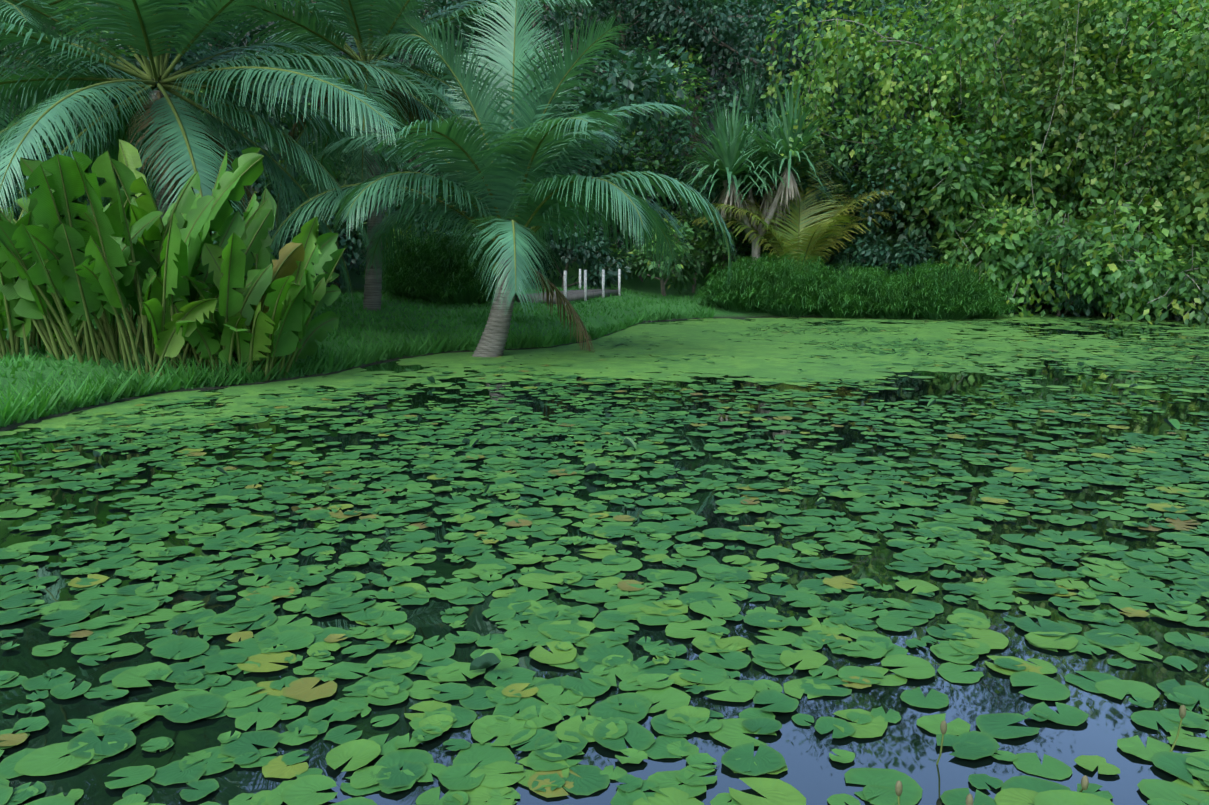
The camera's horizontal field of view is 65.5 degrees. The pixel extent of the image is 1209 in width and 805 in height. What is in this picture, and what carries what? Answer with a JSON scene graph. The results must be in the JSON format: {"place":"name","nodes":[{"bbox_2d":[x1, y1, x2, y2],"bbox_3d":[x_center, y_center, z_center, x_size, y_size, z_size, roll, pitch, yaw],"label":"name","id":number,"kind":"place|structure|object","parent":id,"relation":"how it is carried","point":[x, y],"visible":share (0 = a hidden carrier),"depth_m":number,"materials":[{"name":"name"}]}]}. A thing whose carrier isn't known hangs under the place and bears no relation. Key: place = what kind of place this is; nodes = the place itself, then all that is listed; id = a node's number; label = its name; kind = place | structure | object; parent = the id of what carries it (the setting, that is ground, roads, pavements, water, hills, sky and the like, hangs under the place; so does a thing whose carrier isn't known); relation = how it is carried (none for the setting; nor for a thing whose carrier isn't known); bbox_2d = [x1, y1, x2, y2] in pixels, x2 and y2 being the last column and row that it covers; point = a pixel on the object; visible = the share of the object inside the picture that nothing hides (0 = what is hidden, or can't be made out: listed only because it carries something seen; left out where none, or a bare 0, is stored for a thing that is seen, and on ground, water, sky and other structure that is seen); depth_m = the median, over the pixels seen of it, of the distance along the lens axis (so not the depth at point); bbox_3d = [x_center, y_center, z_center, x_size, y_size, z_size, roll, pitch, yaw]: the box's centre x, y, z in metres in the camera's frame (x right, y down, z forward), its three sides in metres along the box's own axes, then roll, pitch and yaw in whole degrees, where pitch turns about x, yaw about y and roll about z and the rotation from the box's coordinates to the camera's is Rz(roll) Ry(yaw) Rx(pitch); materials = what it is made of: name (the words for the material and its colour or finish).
{"place":"outdoors","nodes":[
{"label":"outdoors","id":0,"kind":"place"},
{"bbox_2d":[0,1,94,66],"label":"tree","id":1,"kind":"object","parent":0,"point":[33,43],"visible":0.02,"depth_m":33.41,"materials":[{"name":"green plant"}]},
{"bbox_2d":[0,0,1073,430],"bbox_3d":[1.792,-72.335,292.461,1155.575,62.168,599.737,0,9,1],"label":"terrain","id":2,"kind":"structure","parent":0,"point":[636,284],"depth_m":30.27,"materials":[{"name":"green plant"}]},
{"bbox_2d":[0,184,26,218],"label":"shrub","id":3,"kind":"object","parent":2,"relation":"on","point":[18,213],"visible":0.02,"depth_m":25.16,"materials":[{"name":"green plant"}]},
{"bbox_2d":[0,206,82,358],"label":"heliconia","id":4,"kind":"object","parent":2,"relation":"on","point":[15,324],"visible":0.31,"depth_m":15.67,"materials":[{"name":"green plant"}]},
{"bbox_2d":[8,176,87,219],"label":"shrub","id":5,"kind":"object","parent":2,"relation":"on","point":[85,202],"depth_m":26.39,"materials":[{"name":"green plant"}]},
{"bbox_2d":[0,52,100,211],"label":"edge tree","id":6,"kind":"object","parent":2,"relation":"on","point":[47,158],"visible":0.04,"depth_m":29.08,"materials":[{"name":"green plant"}]},
{"bbox_2d":[0,32,196,207],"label":"edge tree","id":7,"kind":"object","parent":2,"relation":"on","point":[108,73],"visible":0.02,"depth_m":32.04,"materials":[{"name":"green plant"}]},
{"bbox_2d":[0,0,215,220],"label":"palm","id":8,"kind":"object","parent":2,"relation":"on","point":[24,18],"visible":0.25,"depth_m":20.73,"materials":[{"name":"green plant"}]},
{"bbox_2d":[0,1,232,122],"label":"tree","id":9,"kind":"object","parent":2,"relation":"on","point":[182,59],"visible":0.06,"depth_m":32.20,"materials":[{"name":"green plant"}]},
{"bbox_2d":[81,165,186,206],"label":"shrub","id":10,"kind":"object","parent":2,"relation":"on","point":[84,196],"depth_m":28.83,"materials":[{"name":"green plant"}]},
{"bbox_2d":[0,2,268,200],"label":"edge tree","id":11,"kind":"object","parent":2,"relation":"on","point":[110,45],"visible":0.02,"depth_m":28.84,"materials":[{"name":"green plant"}]},
{"bbox_2d":[0,139,273,377],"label":"heliconia","id":12,"kind":"object","parent":2,"relation":"on","point":[90,270],"visible":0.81,"depth_m":15.09,"materials":[{"name":"green plant"}]},
{"bbox_2d":[7,20,273,201],"bbox_3d":[-16.654,-9.065,34.592,9.478,10.497,12.023,0,9,1],"label":"edge tree","id":13,"kind":"object","parent":2,"relation":"on","point":[171,59],"visible":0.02,"depth_m":33.56,"materials":[{"name":"green plant"}]},
{"bbox_2d":[64,3,285,119],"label":"tree","id":14,"kind":"object","parent":2,"relation":"on","point":[240,45],"depth_m":38.97,"materials":[{"name":"green plant"}]},
{"bbox_2d":[145,175,260,243],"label":"shrub","id":15,"kind":"object","parent":2,"relation":"on","point":[255,192],"visible":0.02,"depth_m":32.73,"materials":[{"name":"green plant"}]},
{"bbox_2d":[0,0,438,337],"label":"palm","id":16,"kind":"object","parent":2,"relation":"on","point":[180,141],"visible":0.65,"depth_m":18.72,"materials":[{"name":"green plant"}]},
{"bbox_2d":[127,187,344,380],"bbox_3d":[-6.398,-2.088,16.427,3.603,3.433,3.522,0,9,1],"label":"heliconia","id":17,"kind":"object","parent":2,"relation":"on","point":[275,304],"visible":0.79,"depth_m":15.91,"materials":[{"name":"green plant"}]},
{"bbox_2d":[142,21,365,227],"bbox_3d":[-13.469,-8.616,35.807,11.679,9.292,9.344,6,11,36],"label":"edge tree","id":18,"kind":"object","parent":2,"relation":"on","point":[259,185],"visible":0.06,"depth_m":33.16,"materials":[{"name":"green plant"}]},
{"bbox_2d":[203,0,332,127],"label":"tree","id":19,"kind":"object","parent":2,"relation":"on","point":[259,28],"visible":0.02,"depth_m":53.40,"materials":[{"name":"green plant"}]},
{"bbox_2d":[231,198,332,277],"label":"shrub","id":20,"kind":"object","parent":2,"relation":"on","point":[289,238],"visible":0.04,"depth_m":29.99,"materials":[{"name":"green plant"}]},
{"bbox_2d":[140,0,429,201],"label":"tree","id":21,"kind":"object","parent":2,"relation":"on","point":[248,37],"visible":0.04,"depth_m":38.83,"materials":[{"name":"green plant"}]},
{"bbox_2d":[242,174,398,292],"bbox_3d":[-9.849,-6.140,33.977,6.808,4.896,4.726,0,9,1],"label":"shrub","id":22,"kind":"object","parent":2,"relation":"on","point":[353,254],"visible":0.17,"depth_m":33.36,"materials":[{"name":"green plant"}]},
{"bbox_2d":[198,55,471,287],"bbox_3d":[-11.732,-9.138,38.548,11.792,9.467,10.501,8,12,44],"label":"edge tree","id":23,"kind":"object","parent":2,"relation":"on","point":[344,182],"visible":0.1,"depth_m":35.40,"materials":[{"name":"green plant"}]},
{"bbox_2d":[0,285,718,426],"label":"grass","id":24,"kind":"structure","parent":2,"relation":"on","point":[37,403],"depth_m":18.74,"materials":[{"name":"green plant"}]},
{"bbox_2d":[316,0,440,53],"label":"tree","id":25,"kind":"object","parent":2,"relation":"on","point":[406,16],"visible":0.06,"depth_m":56.49,"materials":[{"name":"green plant"}]},
{"bbox_2d":[173,0,597,310],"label":"palm","id":26,"kind":"object","parent":2,"relation":"on","point":[364,21],"visible":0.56,"depth_m":24.97,"materials":[{"name":"green plant"}]},
{"bbox_2d":[334,205,444,268],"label":"shrub","id":27,"kind":"object","parent":2,"relation":"on","point":[409,227],"visible":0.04,"depth_m":34.61,"materials":[{"name":"green plant"}]},
{"bbox_2d":[309,34,478,252],"bbox_3d":[-8.423,-9.381,38.648,9.827,9.887,9.960,0,9,1],"label":"edge tree","id":28,"kind":"object","parent":2,"relation":"on","point":[392,169],"visible":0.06,"depth_m":36.20,"materials":[{"name":"green plant"}]},
{"bbox_2d":[360,231,457,297],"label":"shrub","id":29,"kind":"object","parent":2,"relation":"on","point":[397,264],"visible":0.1,"depth_m":31.15,"materials":[{"name":"green plant"}]},
{"bbox_2d":[233,0,617,183],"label":"tree","id":30,"kind":"object","parent":2,"relation":"on","point":[444,3],"visible":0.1,"depth_m":41.66,"materials":[{"name":"green plant"}]},
{"bbox_2d":[382,231,489,300],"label":"shrub","id":31,"kind":"object","parent":2,"relation":"on","point":[418,248],"visible":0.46,"depth_m":30.19,"materials":[{"name":"green plant"}]},
{"bbox_2d":[384,184,507,250],"bbox_3d":[-6.397,-6.407,37.054,5.852,4.491,5.508,0,9,1],"label":"shrub","id":32,"kind":"object","parent":2,"relation":"on","point":[415,219],"visible":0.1,"depth_m":35.72,"materials":[{"name":"green plant"}]},
{"bbox_2d":[392,232,523,304],"bbox_3d":[-4.705,-4.294,30.232,4.303,2.365,4.612,0,9,1],"label":"shrub","id":33,"kind":"object","parent":2,"relation":"on","point":[479,292],"visible":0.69,"depth_m":29.45,"materials":[{"name":"green plant"}]},
{"bbox_2d":[442,235,533,299],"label":"shrub","id":34,"kind":"object","parent":2,"relation":"on","point":[478,257],"visible":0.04,"depth_m":30.80,"materials":[{"name":"green plant"}]},
{"bbox_2d":[384,19,592,260],"bbox_3d":[-5.636,-10.435,41.071,10.974,11.259,8.418,7,11,41],"label":"edge tree","id":35,"kind":"object","parent":2,"relation":"on","point":[491,59],"visible":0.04,"depth_m":38.87,"materials":[{"name":"green plant"}]},
{"bbox_2d":[440,218,554,284],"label":"shrub","id":36,"kind":"object","parent":2,"relation":"on","point":[536,265],"visible":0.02,"depth_m":38.40,"materials":[{"name":"green plant"}]},
{"bbox_2d":[269,0,737,356],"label":"palm","id":37,"kind":"object","parent":2,"relation":"on","point":[500,165],"visible":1,"depth_m":19.53,"materials":[{"name":"green plant"}]},
{"bbox_2d":[419,0,689,129],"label":"tree","id":38,"kind":"object","parent":2,"relation":"on","point":[551,22],"visible":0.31,"depth_m":43.89,"materials":[{"name":"green plant"}]},
{"bbox_2d":[511,0,603,34],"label":"broad tree","id":39,"kind":"object","parent":2,"relation":"on","point":[575,18],"depth_m":58.91,"materials":[{"name":"green plant"}]},
{"bbox_2d":[419,37,706,253],"bbox_3d":[-2.141,-10.927,40.979,12.530,9.242,11.028,0,9,1],"label":"edge tree","id":40,"kind":"object","parent":2,"relation":"on","point":[634,84],"visible":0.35,"depth_m":38.11,"materials":[{"name":"green plant"}]},
{"bbox_2d":[517,269,620,305],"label":"deck with posts","id":41,"kind":"structure","parent":2,"relation":"on","point":[585,294],"depth_m":32.38,"materials":[{"name":"white wood"}]},
{"bbox_2d":[527,211,634,288],"bbox_3d":[-1.191,-6.153,38.676,4.880,4.126,5.101,0,9,1],"label":"shrub","id":42,"kind":"object","parent":2,"relation":"on","point":[583,253],"visible":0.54,"depth_m":37.87,"materials":[{"name":"green plant"}]},
{"bbox_2d":[563,186,668,268],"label":"shrub","id":43,"kind":"object","parent":2,"relation":"on","point":[619,239],"visible":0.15,"depth_m":40.63,"materials":[{"name":"green plant"}]},
{"bbox_2d":[520,0,776,180],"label":"tree","id":44,"kind":"object","parent":2,"relation":"on","point":[674,56],"visible":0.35,"depth_m":46.64,"materials":[{"name":"green plant"}]},
{"bbox_2d":[555,27,742,281],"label":"edge tree","id":45,"kind":"object","parent":2,"relation":"on","point":[649,148],"visible":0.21,"depth_m":41.29,"materials":[{"name":"green plant"}]},
{"bbox_2d":[592,195,709,295],"bbox_3d":[1.821,-6.438,39.107,5.312,4.607,5.561,0,9,1],"label":"shrub","id":46,"kind":"object","parent":2,"relation":"on","point":[673,277],"visible":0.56,"depth_m":39.24,"materials":[{"name":"green plant"}]},
{"bbox_2d":[679,185,716,292],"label":"shrub","id":47,"kind":"object","parent":2,"relation":"on","point":[694,279],"visible":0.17,"depth_m":40.86,"materials":[{"name":"green plant"}]},
{"bbox_2d":[671,205,777,276],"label":"shrub","id":48,"kind":"object","parent":2,"relation":"on","point":[711,253],"visible":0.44,"depth_m":40.77,"materials":[{"name":"green plant"}]},
{"bbox_2d":[581,0,880,179],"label":"tree","id":49,"kind":"object","parent":2,"relation":"on","point":[698,97],"visible":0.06,"depth_m":53.75,"materials":[{"name":"green plant"}]},
{"bbox_2d":[693,261,787,310],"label":"shrub","id":50,"kind":"object","parent":2,"relation":"on","point":[724,294],"visible":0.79,"depth_m":35.11,"materials":[{"name":"green plant"}]},
{"bbox_2d":[710,63,779,271],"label":"tree","id":51,"kind":"object","parent":2,"relation":"on","point":[749,98],"visible":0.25,"depth_m":41.64,"materials":[{"name":"green plant"}]},
{"bbox_2d":[633,31,860,273],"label":"edge tree","id":52,"kind":"object","parent":2,"relation":"on","point":[674,125],"visible":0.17,"depth_m":42.03,"materials":[{"name":"green plant"}]},
{"bbox_2d":[668,73,865,263],"bbox_3d":[6.292,-8.532,38.369,8.254,8.976,7.312,0,9,1],"label":"pandanus","id":53,"kind":"object","parent":2,"relation":"on","point":[745,163],"visible":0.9,"depth_m":37.39,"materials":[{"name":"green plant"}]},
{"bbox_2d":[731,252,803,301],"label":"shrub","id":54,"kind":"object","parent":2,"relation":"on","point":[755,262],"visible":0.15,"depth_m":36.28,"materials":[{"name":"green plant"}]},
{"bbox_2d":[623,0,916,197],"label":"tree","id":55,"kind":"object","parent":2,"relation":"on","point":[710,27],"visible":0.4,"depth_m":43.48,"materials":[{"name":"green plant"}]},
{"bbox_2d":[737,253,843,316],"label":"shrub","id":56,"kind":"object","parent":2,"relation":"on","point":[785,305],"visible":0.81,"depth_m":34.53,"materials":[{"name":"green plant"}]},
{"bbox_2d":[703,67,891,266],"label":"edge tree","id":57,"kind":"object","parent":2,"relation":"on","point":[778,113],"visible":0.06,"depth_m":40.91,"materials":[{"name":"green plant"}]},
{"bbox_2d":[692,146,923,299],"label":"palm","id":58,"kind":"object","parent":2,"relation":"on","point":[788,241],"visible":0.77,"depth_m":38.40,"materials":[{"name":"green plant"}]},
{"bbox_2d":[756,97,931,253],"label":"edge tree","id":59,"kind":"object","parent":2,"relation":"on","point":[882,220],"visible":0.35,"depth_m":39.16,"materials":[{"name":"green plant"}]},
{"bbox_2d":[794,262,899,317],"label":"shrub","id":60,"kind":"object","parent":2,"relation":"on","point":[835,307],"visible":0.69,"depth_m":34.05,"materials":[{"name":"green plant"}]},
{"bbox_2d":[840,252,854,278],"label":"shrub","id":61,"kind":"object","parent":2,"relation":"on","point":[844,264],"depth_m":39.31,"materials":[{"name":"green plant"}]},
{"bbox_2d":[821,214,897,281],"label":"shrub","id":62,"kind":"object","parent":2,"relation":"on","point":[834,259],"visible":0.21,"depth_m":39.44,"materials":[{"name":"green plant"}]},
{"bbox_2d":[834,262,906,307],"bbox_3d":[10.114,-4.368,35.980,3.934,2.021,4.100,0,9,1],"label":"papyrus","id":63,"kind":"object","parent":2,"relation":"on","point":[880,271],"visible":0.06,"depth_m":35.79,"materials":[{"name":"green plant"}]},
{"bbox_2d":[711,0,1037,105],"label":"broad tree","id":64,"kind":"object","parent":2,"relation":"on","point":[767,1],"visible":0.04,"depth_m":54.41,"materials":[{"name":"green plant"}]},
{"bbox_2d":[678,0,1093,198],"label":"tree","id":65,"kind":"object","parent":2,"relation":"on","point":[764,5],"visible":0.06,"depth_m":42.91,"materials":[{"name":"green plant"}]},
{"bbox_2d":[842,264,944,318],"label":"clump","id":66,"kind":"object","parent":2,"relation":"on","point":[902,289],"visible":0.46,"depth_m":33.61,"materials":[{"name":"green plant"}]},
{"bbox_2d":[852,221,943,278],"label":"shrub","id":67,"kind":"object","parent":2,"relation":"on","point":[910,258],"visible":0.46,"depth_m":37.67,"materials":[{"name":"green plant"}]},
{"bbox_2d":[776,40,1051,286],"bbox_3d":[13.030,-9.026,39.198,10.931,9.885,9.271,3,9,18],"label":"edge tree","id":68,"kind":"object","parent":2,"relation":"on","point":[956,144],"visible":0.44,"depth_m":36.73,"materials":[{"name":"green plant"}]},
{"bbox_2d":[887,272,949,311],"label":"clump","id":69,"kind":"object","parent":2,"relation":"on","point":[931,283],"depth_m":34.87,"materials":[{"name":"green plant"}]},
{"bbox_2d":[842,104,1082,305],"bbox_3d":[14.958,-7.937,39.050,9.783,8.628,10.418,0,9,1],"label":"edge tree","id":70,"kind":"object","parent":2,"relation":"on","point":[966,190],"visible":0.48,"depth_m":36.19,"materials":[{"name":"green plant"}]},
{"bbox_2d":[755,0,1208,269],"bbox_3d":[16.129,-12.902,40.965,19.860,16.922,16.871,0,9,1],"label":"tree vines","id":71,"kind":"object","parent":2,"relation":"on","point":[885,83],"visible":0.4,"depth_m":36.91,"materials":[{"name":"green plant"}]},
{"bbox_2d":[944,218,1055,308],"bbox_3d":[15.747,-5.287,37.240,4.575,3.977,4.395,0,9,1],"label":"shrub","id":72,"kind":"object","parent":2,"relation":"on","point":[1000,263],"visible":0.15,"depth_m":35.98,"materials":[{"name":"green plant"}]},
{"bbox_2d":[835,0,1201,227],"bbox_3d":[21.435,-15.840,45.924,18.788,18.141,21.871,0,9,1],"label":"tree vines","id":73,"kind":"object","parent":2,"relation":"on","point":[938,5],"visible":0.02,"depth_m":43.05,"materials":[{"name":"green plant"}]},
{"bbox_2d":[896,0,1188,88],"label":"tree vines","id":74,"kind":"object","parent":2,"relation":"on","point":[1038,23],"depth_m":54.71,"materials":[{"name":"green plant"}]},
{"bbox_2d":[1001,235,1117,317],"bbox_3d":[17.373,-4.313,36.128,4.798,4.466,4.979,3,9,21],"label":"shrub","id":75,"kind":"object","parent":2,"relation":"on","point":[1078,304],"visible":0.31,"depth_m":34.97,"materials":[{"name":"green plant"}]},
{"bbox_2d":[921,117,1208,316],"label":"edge tree","id":76,"kind":"object","parent":2,"relation":"on","point":[1141,171],"visible":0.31,"depth_m":34.25,"materials":[{"name":"green plant"}]},
{"bbox_2d":[958,0,1208,236],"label":"tree vines","id":77,"kind":"object","parent":2,"relation":"on","point":[1139,42],"visible":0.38,"depth_m":34.36,"materials":[{"name":"green plant"}]},
{"bbox_2d":[1002,132,1208,327],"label":"edge tree","id":78,"kind":"object","parent":2,"relation":"on","point":[1193,287],"visible":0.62,"depth_m":32.77,"materials":[{"name":"green plant"}]},
{"bbox_2d":[1039,256,1206,320],"bbox_3d":[19.858,-3.805,34.963,4.114,4.276,6.265,-5,10,-31],"label":"shrub","id":79,"kind":"object","parent":2,"relation":"on","point":[1177,317],"visible":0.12,"depth_m":33.27,"materials":[{"name":"green plant"}]},
{"bbox_2d":[1071,177,1208,319],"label":"edge tree","id":80,"kind":"object","parent":2,"relation":"on","point":[1128,219],"visible":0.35,"depth_m":32.60,"materials":[{"name":"green plant"}]},
{"bbox_2d":[1153,67,1208,247],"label":"tree vines","id":81,"kind":"object","parent":2,"relation":"on","point":[1193,182],"visible":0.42,"depth_m":31.93,"materials":[{"name":"green plant"}]},
{"bbox_2d":[1153,231,1208,315],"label":"shrub","id":82,"kind":"object","parent":2,"relation":"on","point":[1189,258],"visible":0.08,"depth_m":32.48,"materials":[{"name":"green plant"}]},
{"bbox_2d":[1176,189,1208,265],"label":"edge tree","id":83,"kind":"object","parent":2,"relation":"on","point":[1203,218],"depth_m":32.83,"materials":[{"name":"green plant"}]},
{"bbox_2d":[0,313,1208,804],"bbox_3d":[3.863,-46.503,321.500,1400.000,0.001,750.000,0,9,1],"label":"pond water","id":84,"kind":"structure","parent":0,"point":[814,773],"depth_m":6.40,"materials":[{"name":"black"}]},
{"bbox_2d":[0,312,1208,804],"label":"lily pads","id":85,"kind":"object","parent":84,"relation":"on","point":[472,778],"visible":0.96,"depth_m":5.84,"materials":[{"name":"green plant"}]},
{"bbox_2d":[0,313,1208,437],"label":"duckweed patches","id":86,"kind":"object","parent":84,"relation":"on","point":[695,340],"visible":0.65,"depth_m":20.03,"materials":[{"name":"green plant"}]},
{"bbox_2d":[888,258,1000,319],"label":"clump","id":87,"kind":"object","parent":84,"relation":"in","point":[971,288],"visible":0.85,"depth_m":33.11,"materials":[{"name":"green plant"}]},
{"bbox_2d":[936,278,1018,318],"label":"clump","id":88,"kind":"object","parent":84,"relation":"in","point":[993,312],"visible":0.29,"depth_m":33.79,"materials":[{"name":"green plant"}]},
{"bbox_2d":[895,675,1208,804],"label":"flower buds","id":89,"kind":"object","parent":84,"relation":"on","point":[1084,779],"visible":0.98,"depth_m":3.90,"materials":[{"name":"plant"}]}
]}

